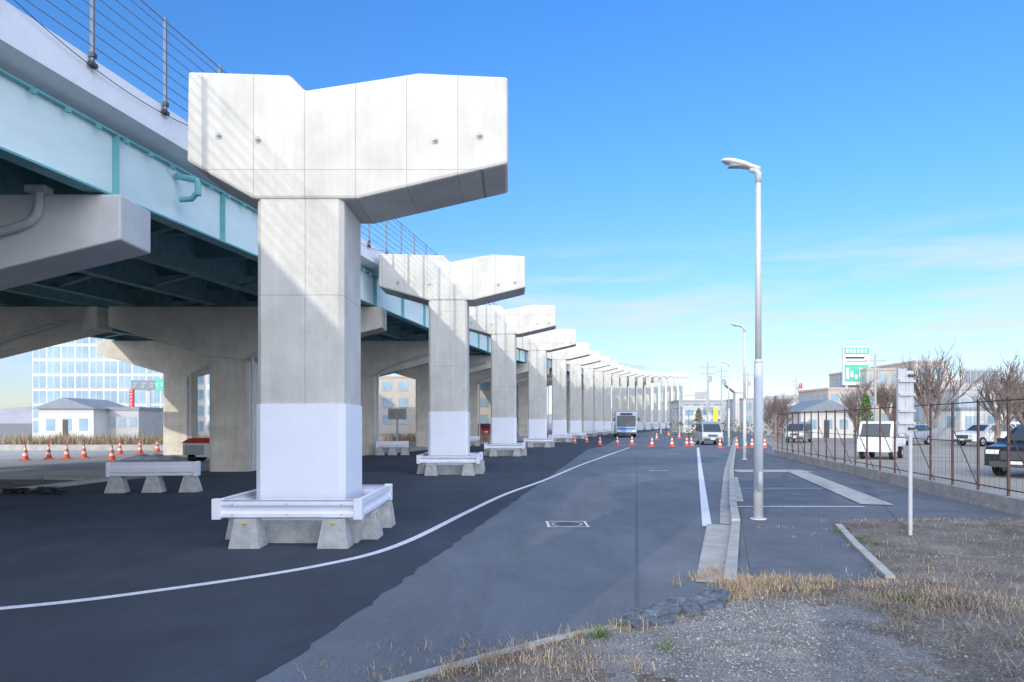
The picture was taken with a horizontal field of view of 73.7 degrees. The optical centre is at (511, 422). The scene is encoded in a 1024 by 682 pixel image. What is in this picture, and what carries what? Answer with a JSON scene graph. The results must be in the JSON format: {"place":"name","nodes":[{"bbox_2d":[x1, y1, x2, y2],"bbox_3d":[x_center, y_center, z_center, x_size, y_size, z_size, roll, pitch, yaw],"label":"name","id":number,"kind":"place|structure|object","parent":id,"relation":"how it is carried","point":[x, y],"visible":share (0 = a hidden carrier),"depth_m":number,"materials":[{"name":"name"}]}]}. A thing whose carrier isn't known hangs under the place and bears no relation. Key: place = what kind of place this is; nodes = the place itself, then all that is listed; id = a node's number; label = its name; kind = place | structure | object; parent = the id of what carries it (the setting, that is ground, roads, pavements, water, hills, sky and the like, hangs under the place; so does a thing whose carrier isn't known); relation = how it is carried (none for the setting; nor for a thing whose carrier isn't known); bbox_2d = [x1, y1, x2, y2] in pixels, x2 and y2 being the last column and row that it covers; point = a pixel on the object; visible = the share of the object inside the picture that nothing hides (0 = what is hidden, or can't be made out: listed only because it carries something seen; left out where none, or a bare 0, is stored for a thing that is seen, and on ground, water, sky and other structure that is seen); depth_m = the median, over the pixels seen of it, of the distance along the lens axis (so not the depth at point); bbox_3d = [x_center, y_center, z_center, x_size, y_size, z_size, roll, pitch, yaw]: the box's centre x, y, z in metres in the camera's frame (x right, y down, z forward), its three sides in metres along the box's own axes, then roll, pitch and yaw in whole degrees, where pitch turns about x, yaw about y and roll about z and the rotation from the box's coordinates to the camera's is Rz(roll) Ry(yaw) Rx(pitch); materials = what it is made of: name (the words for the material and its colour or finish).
{"place":"outdoors","nodes":[
{"label":"outdoors","id":0,"kind":"place"},
{"bbox_2d":[39,409,106,439],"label":"walls","id":1,"kind":"structure","parent":0,"point":[97,420],"depth_m":62.00,"materials":[{"name":"paint"}]},
{"bbox_2d":[46,419,87,435],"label":"windows and door","id":2,"kind":"structure","parent":1,"relation":"attached to","point":[66,425],"depth_m":61.97,"materials":[{"name":"blue glass"}]},
{"bbox_2d":[31,398,126,408],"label":"roof","id":3,"kind":"structure","parent":1,"relation":"on","point":[70,403],"depth_m":61.60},
{"bbox_2d":[0,436,524,482],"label":"concrete apron","id":4,"kind":"object","parent":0,"point":[14,466],"depth_m":29.28,"materials":[{"name":"concrete"}]},
{"bbox_2d":[0,479,77,487],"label":"dirt patch","id":5,"kind":"object","parent":4,"relation":"on","point":[8,483],"visible":0.5,"depth_m":19.37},
{"bbox_2d":[0,306,111,358],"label":"viaduct pier","id":6,"kind":"structure","parent":4,"relation":"on","point":[24,329],"depth_m":23.70,"materials":[{"name":"concrete"}]},
{"bbox_2d":[0,445,162,449],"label":"planter wall","id":7,"kind":"structure","parent":4,"relation":"on","point":[73,447],"depth_m":42.40,"materials":[{"name":"concrete"}]},
{"bbox_2d":[106,407,162,438],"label":"white shop building","id":8,"kind":"structure","parent":4,"relation":"on","point":[135,421],"depth_m":64.00,"materials":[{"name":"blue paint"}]},
{"bbox_2d":[108,417,136,426],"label":"windows","id":9,"kind":"structure","parent":8,"relation":"in","point":[122,420],"depth_m":63.97,"materials":[{"name":"blue glass"}]},
{"bbox_2d":[131,380,154,406],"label":"dark shop sign","id":10,"kind":"object","parent":4,"relation":"on","point":[148,385],"visible":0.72,"depth_m":67.00,"materials":[{"name":"metal"}]},
{"bbox_2d":[117,453,186,459],"bbox_3d":[-16.600,1.539,31.500,2.800,0.282,1.200,0,0,0],"label":"tarp covered pile","id":11,"kind":"object","parent":4,"relation":"on","point":[155,456],"visible":0.98,"depth_m":31.06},
{"bbox_2d":[97,340,209,454],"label":"viaduct pier","id":12,"kind":"structure","parent":4,"relation":"on","point":[181,370],"depth_m":36.30,"materials":[{"name":"concrete"}]},
{"bbox_2d":[181,438,209,460],"bbox_3d":[-12.521,1.164,29.500,3.042,1.028,1.085,0,0,0],"label":"site generator","id":13,"kind":"object","parent":4,"relation":"on","point":[196,449],"visible":0.45,"depth_m":29.00,"materials":[{"name":"white paint"}]},
{"bbox_2d":[198,374,209,437],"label":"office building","id":14,"kind":"structure","parent":4,"relation":"on","point":[203,403],"depth_m":76.00,"materials":[{"name":"blue paint"}]},
{"bbox_2d":[198,374,209,430],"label":"windows","id":15,"kind":"structure","parent":14,"relation":"in","point":[200,379],"depth_m":75.97,"materials":[{"name":"blue glass"}]},
{"bbox_2d":[0,429,490,444],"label":"dry reeds","id":16,"kind":"object","parent":4,"relation":"on","point":[63,439],"visible":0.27,"depth_m":43.91,"materials":[{"name":"plant"}]},
{"bbox_2d":[361,340,428,454],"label":"viaduct pier","id":17,"kind":"structure","parent":4,"relation":"on","point":[380,358],"depth_m":36.30,"materials":[{"name":"concrete"}]},
{"bbox_2d":[395,355,490,446],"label":"viaduct pier","id":18,"kind":"structure","parent":4,"relation":"on","point":[477,363],"depth_m":48.95,"materials":[{"name":"concrete"}]},
{"bbox_2d":[469,363,527,441],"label":"viaduct pier","id":19,"kind":"structure","parent":4,"relation":"on","point":[479,378],"depth_m":61.55,"materials":[{"name":"concrete"}]},
{"bbox_2d":[0,406,666,422],"bbox_3d":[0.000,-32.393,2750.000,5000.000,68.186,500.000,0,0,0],"label":"hills","id":20,"kind":"structure","parent":0,"point":[17,415],"depth_m":2548.31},
{"bbox_2d":[0,428,669,681],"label":"asphalt pavement","id":21,"kind":"structure","parent":0,"point":[84,541],"depth_m":7.78,"materials":[{"name":"asphalt"}]},
{"bbox_2d":[0,486,68,493],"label":"debris pile","id":22,"kind":"object","parent":21,"relation":"on","point":[47,490],"visible":1,"depth_m":16.43,"materials":[{"name":"metal"}]},
{"bbox_2d":[0,476,108,491],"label":"kerb","id":23,"kind":"structure","parent":21,"relation":"on","point":[84,480],"depth_m":19.33,"materials":[{"name":"concrete"}]},
{"bbox_2d":[0,185,149,290],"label":"viaduct pier","id":24,"kind":"structure","parent":21,"relation":"on","point":[46,232],"depth_m":11.10,"materials":[{"name":"concrete"}]},
{"bbox_2d":[0,0,669,378],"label":"elevated viaduct","id":25,"kind":"object","parent":24,"relation":"on","point":[74,120],"visible":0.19,"depth_m":12.65,"materials":[{"name":"concrete"}]},
{"bbox_2d":[104,461,202,492],"bbox_3d":[-8.750,1.315,16.700,2.155,0.750,0.397,0,0,-7],"label":"guardrail barrier","id":26,"kind":"object","parent":21,"relation":"on","point":[117,473],"visible":1,"depth_m":16.55,"materials":[{"name":"metal"}]},
{"bbox_2d":[109,306,386,471],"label":"viaduct pier","id":27,"kind":"structure","parent":21,"relation":"on","point":[224,339],"depth_m":23.70,"materials":[{"name":"concrete"}]},
{"bbox_2d":[211,484,395,548],"bbox_3d":[-3.050,1.360,10.425,2.218,0.660,2.548,0,0,0],"label":"guardrail barrier","id":28,"kind":"object","parent":21,"relation":"on","point":[253,523],"visible":0.87,"depth_m":9.30,"materials":[{"name":"metal"}]},
{"bbox_2d":[188,72,507,499],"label":"concrete bridge pier","id":29,"kind":"structure","parent":21,"relation":"on","point":[316,178],"depth_m":10.11,"materials":[{"name":"concrete"}]},
{"bbox_2d":[375,441,408,454],"bbox_3d":[-6.300,1.315,36.000,1.755,0.750,0.397,0,0,-6],"label":"guardrail barrier","id":30,"kind":"object","parent":21,"relation":"on","point":[392,445],"visible":0.98,"depth_m":35.83,"materials":[{"name":"concrete"}]},
{"bbox_2d":[388,409,406,452],"bbox_3d":[-6.400,0.450,38.084,1.000,2.500,0.233,0,0,0],"label":"notice board","id":31,"kind":"object","parent":21,"relation":"on","point":[396,414],"visible":0.98,"depth_m":38.00,"materials":[{"name":"metal"}]},
{"bbox_2d":[0,442,864,609],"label":"road markings","id":32,"kind":"object","parent":21,"relation":"on","point":[705,514],"visible":0.97,"depth_m":9.64,"materials":[{"name":"white paint"}]},
{"bbox_2d":[417,452,484,475],"bbox_3d":[-2.050,1.360,23.125,2.218,0.660,2.548,0,0,0],"label":"guardrail barrier","id":33,"kind":"object","parent":21,"relation":"on","point":[427,465],"visible":0.98,"depth_m":21.99,"materials":[{"name":"metal"}]},
{"bbox_2d":[378,254,524,463],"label":"concrete bridge pier","id":34,"kind":"structure","parent":21,"relation":"on","point":[446,291],"depth_m":22.81,"materials":[{"name":"concrete"}]},
{"bbox_2d":[483,442,526,455],"bbox_3d":[-0.344,1.360,35.820,2.218,0.660,2.549,0,0,3],"label":"guardrail barrier","id":35,"kind":"object","parent":21,"relation":"on","point":[517,449],"visible":0.98,"depth_m":34.71,"materials":[{"name":"white paint"}]},
{"bbox_2d":[469,305,555,443],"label":"concrete bridge pier","id":36,"kind":"structure","parent":21,"relation":"on","point":[501,327],"depth_m":35.52,"materials":[{"name":"concrete"}]},
{"bbox_2d":[524,437,553,446],"bbox_3d":[1.904,1.360,48.517,2.218,0.660,2.548,0,0,4],"label":"guardrail barrier","id":37,"kind":"object","parent":21,"relation":"on","point":[541,442],"visible":0.95,"depth_m":47.40,"materials":[{"name":"metal"}]},
{"bbox_2d":[517,329,575,437],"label":"concrete bridge pier","id":38,"kind":"structure","parent":21,"relation":"on","point":[537,347],"depth_m":48.21,"materials":[{"name":"concrete"}]},
{"bbox_2d":[547,342,589,434],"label":"concrete bridge pier","id":39,"kind":"structure","parent":21,"relation":"on","point":[559,358],"depth_m":60.91,"materials":[{"name":"concrete"}]},
{"bbox_2d":[566,350,600,435],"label":"concrete bridge pier","id":40,"kind":"structure","parent":21,"relation":"on","point":[575,420],"depth_m":73.62,"materials":[{"name":"concrete"}]},
{"bbox_2d":[582,356,609,433],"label":"concrete bridge pier","id":41,"kind":"structure","parent":21,"relation":"on","point":[588,423],"depth_m":86.31,"materials":[{"name":"concrete"}]},
{"bbox_2d":[637,371,651,429],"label":"concrete bridge pier","id":42,"kind":"structure","parent":21,"relation":"on","point":[640,399],"depth_m":162.51,"materials":[{"name":"concrete"}]},
{"bbox_2d":[644,371,658,429],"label":"concrete bridge pier","id":43,"kind":"structure","parent":21,"relation":"on","point":[648,400],"depth_m":175.22,"materials":[{"name":"concrete"}]},
{"bbox_2d":[653,372,665,428],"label":"concrete bridge pier","id":44,"kind":"structure","parent":21,"relation":"on","point":[655,400],"depth_m":187.95,"materials":[{"name":"concrete"}]},
{"bbox_2d":[667,373,677,427],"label":"concrete bridge pier","id":45,"kind":"structure","parent":21,"relation":"on","point":[674,375],"depth_m":213.35,"materials":[{"name":"concrete"}]},
{"bbox_2d":[379,376,517,433],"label":"beige apartment building","id":46,"kind":"structure","parent":0,"point":[397,392],"depth_m":110.00,"materials":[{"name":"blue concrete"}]},
{"bbox_2d":[382,381,517,423],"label":"windows","id":47,"kind":"structure","parent":46,"relation":"in","point":[386,385],"depth_m":109.96,"materials":[{"name":"blue glass"}]},
{"bbox_2d":[0,423,1023,497],"bbox_3d":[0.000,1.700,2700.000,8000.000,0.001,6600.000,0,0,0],"label":"ground","id":48,"kind":"structure","parent":0,"point":[919,460],"depth_m":33.64,"materials":[{"name":"soil"}]},
{"bbox_2d":[32,337,162,438],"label":"glass office building","id":49,"kind":"structure","parent":48,"relation":"on","point":[81,368],"depth_m":73.97,"materials":[{"name":"glass"}]},
{"bbox_2d":[32,337,162,432],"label":"windows","id":50,"kind":"structure","parent":49,"relation":"in","point":[53,352],"depth_m":73.97,"materials":[{"name":"blue glass"}]},
{"bbox_2d":[517,371,551,435],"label":"viaduct pier","id":51,"kind":"structure","parent":48,"relation":"on","point":[523,408],"depth_m":86.75,"materials":[{"name":"concrete"}]},
{"bbox_2d":[593,361,617,429],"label":"concrete bridge pier","id":52,"kind":"structure","parent":48,"relation":"on","point":[598,398],"depth_m":99.01,"materials":[{"name":"concrete"}]},
{"bbox_2d":[603,364,623,428],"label":"concrete bridge pier","id":53,"kind":"structure","parent":48,"relation":"on","point":[607,399],"depth_m":111.73,"materials":[{"name":"concrete"}]},
{"bbox_2d":[611,366,630,428],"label":"concrete bridge pier","id":54,"kind":"structure","parent":48,"relation":"on","point":[615,390],"depth_m":124.43,"materials":[{"name":"concrete"}]},
{"bbox_2d":[619,369,636,410],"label":"concrete bridge pier","id":55,"kind":"structure","parent":48,"relation":"on","point":[623,392],"depth_m":137.10,"materials":[{"name":"concrete"}]},
{"bbox_2d":[629,370,644,410],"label":"concrete bridge pier","id":56,"kind":"structure","parent":48,"relation":"on","point":[632,390],"depth_m":149.80,"materials":[{"name":"concrete"}]},
{"bbox_2d":[726,398,798,431],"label":"beige building","id":57,"kind":"structure","parent":48,"relation":"on","point":[751,409],"depth_m":130.00,"materials":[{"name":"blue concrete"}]},
{"bbox_2d":[763,396,794,441],"bbox_3d":[24.603,-0.539,62.020,2.756,4.521,2.872,0,0,-19],"label":"bare tree","id":58,"kind":"object","parent":48,"relation":"on","point":[781,408],"visible":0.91,"depth_m":61.89,"materials":[{"name":"brown plant"}]},
{"bbox_2d":[763,392,795,439],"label":"bare tree","id":59,"kind":"object","parent":48,"relation":"on","point":[767,417],"visible":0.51,"depth_m":70.10,"materials":[{"name":"brown plant"}]},
{"bbox_2d":[643,419,924,437],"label":"distant hedge","id":60,"kind":"object","parent":48,"relation":"on","point":[692,431],"visible":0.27,"depth_m":81.38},
{"bbox_2d":[785,422,810,442],"bbox_3d":[24.939,0.790,59.372,1.820,1.800,3.475,0,0,34],"label":"parked van","id":61,"kind":"object","parent":48,"relation":"on","point":[801,428],"visible":0.76,"depth_m":58.33,"materials":[{"name":"silver metal"}]},
{"bbox_2d":[780,412,852,437],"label":"walls","id":62,"kind":"structure","parent":48,"relation":"on","point":[849,430],"depth_m":78.00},
{"bbox_2d":[785,399,847,411],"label":"roof","id":63,"kind":"structure","parent":62,"relation":"on","point":[817,405],"depth_m":77.60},
{"bbox_2d":[798,387,893,434],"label":"beige building","id":64,"kind":"structure","parent":48,"relation":"on","point":[829,393],"depth_m":96.00,"materials":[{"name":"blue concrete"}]},
{"bbox_2d":[800,394,889,420],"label":"windows","id":65,"kind":"structure","parent":64,"relation":"in","point":[834,397],"depth_m":95.96,"materials":[{"name":"blue glass"}]},
{"bbox_2d":[835,379,875,438],"bbox_3d":[29.309,-1.098,58.113,3.269,5.605,3.380,0,0,28],"label":"bare tree","id":66,"kind":"object","parent":48,"relation":"on","point":[849,404],"visible":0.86,"depth_m":57.95,"materials":[{"name":"brown plant"}]},
{"bbox_2d":[842,346,869,386],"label":"billboard","id":67,"kind":"object","parent":48,"relation":"on","point":[853,361],"visible":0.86,"depth_m":103.95,"materials":[{"name":"white paint"}]},
{"bbox_2d":[856,393,874,433],"bbox_3d":[27.504,-0.317,52.970,1.566,4.033,1.626,0,0,0],"label":"conifer tree","id":68,"kind":"object","parent":48,"relation":"on","point":[865,401],"visible":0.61,"depth_m":52.91,"materials":[{"name":"green plant"}]},
{"bbox_2d":[864,354,886,420],"bbox_3d":[33.000,-2.300,62.000,2.000,8.000,0.340,0,0,0],"label":"utility pole","id":69,"kind":"object","parent":48,"relation":"on","point":[875,389],"visible":0.89,"depth_m":61.93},
{"bbox_2d":[857,421,905,459],"bbox_3d":[17.763,0.800,32.762,1.452,1.780,3.340,0,0,40],"label":"kei truck","id":70,"kind":"object","parent":48,"relation":"on","point":[887,427],"visible":0.93,"depth_m":31.73,"materials":[{"name":"white paint"}]},
{"bbox_2d":[861,379,919,420],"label":"bare tree","id":71,"kind":"object","parent":48,"relation":"on","point":[884,398],"visible":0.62,"depth_m":72.10,"materials":[{"name":"brown plant"}]},
{"bbox_2d":[773,397,1023,516],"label":"road fence","id":72,"kind":"object","parent":48,"relation":"on","point":[1007,503],"visible":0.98,"depth_m":16.60,"materials":[{"name":"metal"}]},
{"bbox_2d":[870,360,947,390],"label":"beige apartment building","id":73,"kind":"structure","parent":48,"relation":"on","point":[894,365],"depth_m":98.00,"materials":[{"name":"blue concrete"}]},
{"bbox_2d":[898,424,933,444],"bbox_3d":[30.816,0.870,53.178,4.470,1.640,2.180,0,0,-33],"label":"parked car","id":74,"kind":"object","parent":48,"relation":"on","point":[920,430],"visible":0.24,"depth_m":52.57,"materials":[{"name":"silver metal"}]},
{"bbox_2d":[895,336,990,441],"bbox_3d":[37.184,-2.785,59.629,7.626,9.030,5.084,0,0,0],"label":"bare tree","id":75,"kind":"object","parent":48,"relation":"on","point":[928,391],"visible":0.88,"depth_m":59.54,"materials":[{"name":"brown plant"}]},
{"bbox_2d":[914,387,1003,423],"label":"grey warehouse","id":76,"kind":"structure","parent":48,"relation":"on","point":[919,413],"depth_m":84.47,"materials":[{"name":"blue metal"}]},
{"bbox_2d":[915,398,1003,419],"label":"windows","id":77,"kind":"structure","parent":76,"relation":"in","point":[917,414],"depth_m":86.38,"materials":[{"name":"blue glass"}]},
{"bbox_2d":[964,368,998,386],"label":"rooftop louvre screen","id":78,"kind":"object","parent":76,"relation":"on","point":[974,375],"visible":0.58,"depth_m":84.52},
{"bbox_2d":[954,424,1013,445],"bbox_3d":[35.083,0.870,50.589,4.470,1.640,2.180,0,0,-16],"label":"parked car","id":79,"kind":"object","parent":48,"relation":"on","point":[969,433],"visible":0.64,"depth_m":49.83,"materials":[{"name":"white paint"}]},
{"bbox_2d":[967,354,1023,442],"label":"bare tree","id":80,"kind":"object","parent":48,"relation":"on","point":[1003,395],"visible":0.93,"depth_m":44.63,"materials":[{"name":"brown plant"}]},
{"bbox_2d":[984,349,1023,424],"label":"bare tree","id":81,"kind":"object","parent":48,"relation":"on","point":[1020,418],"visible":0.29,"depth_m":47.09,"materials":[{"name":"brown plant"}]},
{"bbox_2d":[985,425,1023,475],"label":"parked suv","id":82,"kind":"object","parent":48,"relation":"on","point":[1000,459],"visible":0.86,"depth_m":21.35,"materials":[{"name":"black paint"}]},
{"bbox_2d":[0,0,1023,414],"label":"sky","id":83,"kind":"structure","parent":0,"point":[885,137],"materials":[{"name":"blue"}]},
{"bbox_2d":[256,429,1020,681],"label":"road","id":84,"kind":"structure","parent":0,"point":[512,570],"depth_m":7.96,"materials":[{"name":"asphalt"}]},
{"bbox_2d":[382,625,618,681],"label":"verge kerb","id":85,"kind":"structure","parent":84,"relation":"on","point":[417,675],"depth_m":4.81,"materials":[{"name":"concrete"}]},
{"bbox_2d":[613,411,639,436],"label":"bus","id":86,"kind":"object","parent":84,"relation":"on","point":[625,422],"visible":1,"depth_m":80.05,"materials":[{"name":"silver metal"}]},
{"bbox_2d":[635,453,638,607],"bbox_3d":[4.085,1.692,22.350,0.030,0.001,33.240,0,0,10],"label":"asphalt joint","id":87,"kind":"object","parent":84,"relation":"on","point":[637,595],"visible":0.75,"depth_m":9.24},
{"bbox_2d":[695,422,723,444],"bbox_3d":[15.466,0.790,53.654,1.820,1.800,3.475,0,0,6],"label":"kei van","id":88,"kind":"object","parent":84,"relation":"on","point":[709,431],"visible":0.94,"depth_m":52.38,"materials":[{"name":"silver metal"}]},
{"bbox_2d":[695,436,739,582],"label":"kerb","id":89,"kind":"structure","parent":84,"relation":"on","point":[720,546],"depth_m":10.05,"materials":[{"name":"concrete"}]},
{"bbox_2d":[724,380,752,431],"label":"distant bridge pier","id":90,"kind":"structure","parent":84,"relation":"on","point":[736,388],"depth_m":132.00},
{"bbox_2d":[896,368,915,534],"bbox_3d":[5.793,0.445,10.050,0.255,2.510,0.105,0,0,-6],"label":"traffic sign","id":91,"kind":"object","parent":84,"relation":"on","point":[905,395],"visible":0.93,"depth_m":10.04,"materials":[{"name":"metal"}]},
{"bbox_2d":[671,406,722,432],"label":"white house","id":92,"kind":"structure","parent":0,"point":[687,414],"depth_m":120.00,"materials":[{"name":"paint"}]},
{"bbox_2d":[669,400,726,430],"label":"grey warehouse","id":93,"kind":"structure","parent":0,"point":[675,403],"depth_m":150.00,"materials":[{"name":"blue metal"}]},
{"bbox_2d":[410,518,1023,681],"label":"dirt verge","id":94,"kind":"structure","parent":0,"point":[936,545],"depth_m":5.33,"materials":[{"name":"gravel"}]},
{"bbox_2d":[287,516,1023,681],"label":"dry grass","id":95,"kind":"structure","parent":94,"relation":"on","point":[746,580],"depth_m":6.00,"materials":[{"name":"plant"}]},
{"bbox_2d":[612,587,731,629],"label":"slate rocks","id":96,"kind":"object","parent":94,"relation":"on","point":[662,612],"visible":0.98,"depth_m":5.88,"materials":[{"name":"stone"}]},
{"bbox_2d":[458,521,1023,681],"bbox_3d":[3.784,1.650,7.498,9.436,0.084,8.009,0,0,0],"label":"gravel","id":97,"kind":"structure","parent":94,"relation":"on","point":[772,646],"depth_m":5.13,"materials":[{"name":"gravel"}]},
{"bbox_2d":[574,527,1023,654],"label":"green weeds","id":98,"kind":"object","parent":94,"relation":"on","point":[599,635],"visible":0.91,"depth_m":6.10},
{"bbox_2d":[829,368,895,413],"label":"beige apartment building","id":99,"kind":"structure","parent":0,"point":[888,374],"depth_m":102.00,"materials":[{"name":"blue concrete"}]},
{"bbox_2d":[830,374,895,413],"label":"windows","id":100,"kind":"structure","parent":99,"relation":"in","point":[871,376],"depth_m":101.97,"materials":[{"name":"blue glass"}]},
{"bbox_2d":[734,445,1023,580],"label":"sidewalk","id":101,"kind":"structure","parent":0,"point":[781,550],"depth_m":12.59,"materials":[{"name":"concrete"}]},
{"bbox_2d":[731,323,746,459],"bbox_3d":[10.545,-1.474,31.700,0.790,6.348,0.273,0,0,0],"label":"street lamp","id":102,"kind":"object","parent":101,"relation":"on","point":[744,397],"visible":1,"depth_m":31.65,"materials":[{"name":"metal"}]},
{"bbox_2d":[721,158,766,519],"bbox_3d":[4.075,-1.474,12.000,0.790,6.348,0.273,0,0,0],"label":"street lamp","id":103,"kind":"object","parent":101,"relation":"on","point":[733,163],"visible":0.99,"depth_m":11.95,"materials":[{"name":"metal"}]},
{"bbox_2d":[734,470,892,504],"bbox_3d":[7.717,1.674,19.541,3.124,0.004,11.052,0,0,15],"label":"parking bay edging","id":104,"kind":"object","parent":101,"relation":"on","point":[853,495],"visible":0.87,"depth_m":17.43,"materials":[{"name":"concrete"}]},
{"bbox_2d":[835,523,894,579],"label":"path kerb","id":105,"kind":"structure","parent":101,"relation":"on","point":[870,558],"depth_m":8.63,"materials":[{"name":"concrete"}]},
{"bbox_2d":[925,407,1014,438],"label":"white house","id":106,"kind":"structure","parent":0,"point":[967,417],"depth_m":70.02,"materials":[{"name":"paint"}]},
{"bbox_2d":[932,416,1014,427],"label":"windows","id":107,"kind":"structure","parent":106,"relation":"in","point":[969,420],"depth_m":69.97,"materials":[{"name":"blue glass"}]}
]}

